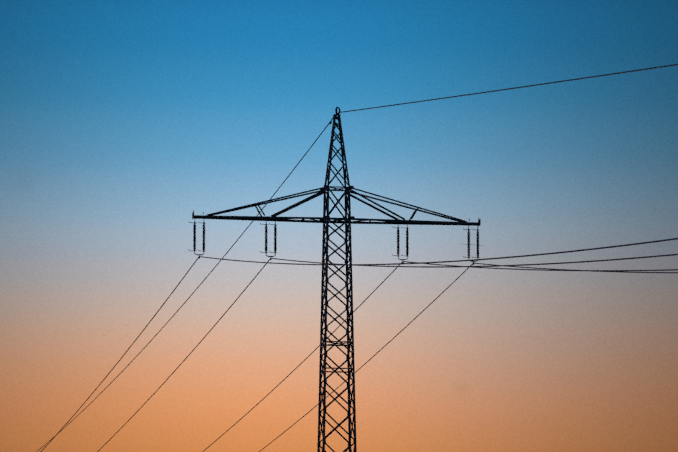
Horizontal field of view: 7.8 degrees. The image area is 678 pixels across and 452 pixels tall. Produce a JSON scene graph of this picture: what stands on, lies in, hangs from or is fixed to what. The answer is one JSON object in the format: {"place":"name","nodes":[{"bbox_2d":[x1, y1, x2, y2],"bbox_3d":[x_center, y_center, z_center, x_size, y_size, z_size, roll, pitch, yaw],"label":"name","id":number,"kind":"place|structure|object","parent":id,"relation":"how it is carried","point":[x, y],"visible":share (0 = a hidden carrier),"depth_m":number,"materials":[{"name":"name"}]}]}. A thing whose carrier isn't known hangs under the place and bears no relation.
{"place":"outdoors","nodes":[
{"label":"outdoors","id":0,"kind":"place"},
{"bbox_2d":[0,0,677,451],"label":"sky","id":1,"kind":"structure","parent":0,"point":[121,120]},
{"bbox_3d":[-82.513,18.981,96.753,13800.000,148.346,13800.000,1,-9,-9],"label":"ground","id":2,"kind":"structure","parent":0,"visible":0},
{"bbox_2d":[192,107,480,451],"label":"pylon","id":3,"kind":"object","parent":2,"relation":"on","point":[327,219],"visible":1,"depth_m":215.61,"materials":[{"name":"metal"}]},
{"bbox_2d":[188,218,478,264],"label":"insulator sets","id":4,"kind":"object","parent":3,"relation":"attached to","point":[275,239],"visible":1,"depth_m":215.78,"materials":[{"name":"brown ceramic"}]},
{"bbox_2d":[38,64,677,451],"bbox_3d":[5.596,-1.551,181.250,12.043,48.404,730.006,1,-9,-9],"label":"conductors","id":5,"kind":"object","parent":4,"relation":"hanging from","point":[492,265],"visible":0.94,"depth_m":192.91,"materials":[{"name":"grey"}]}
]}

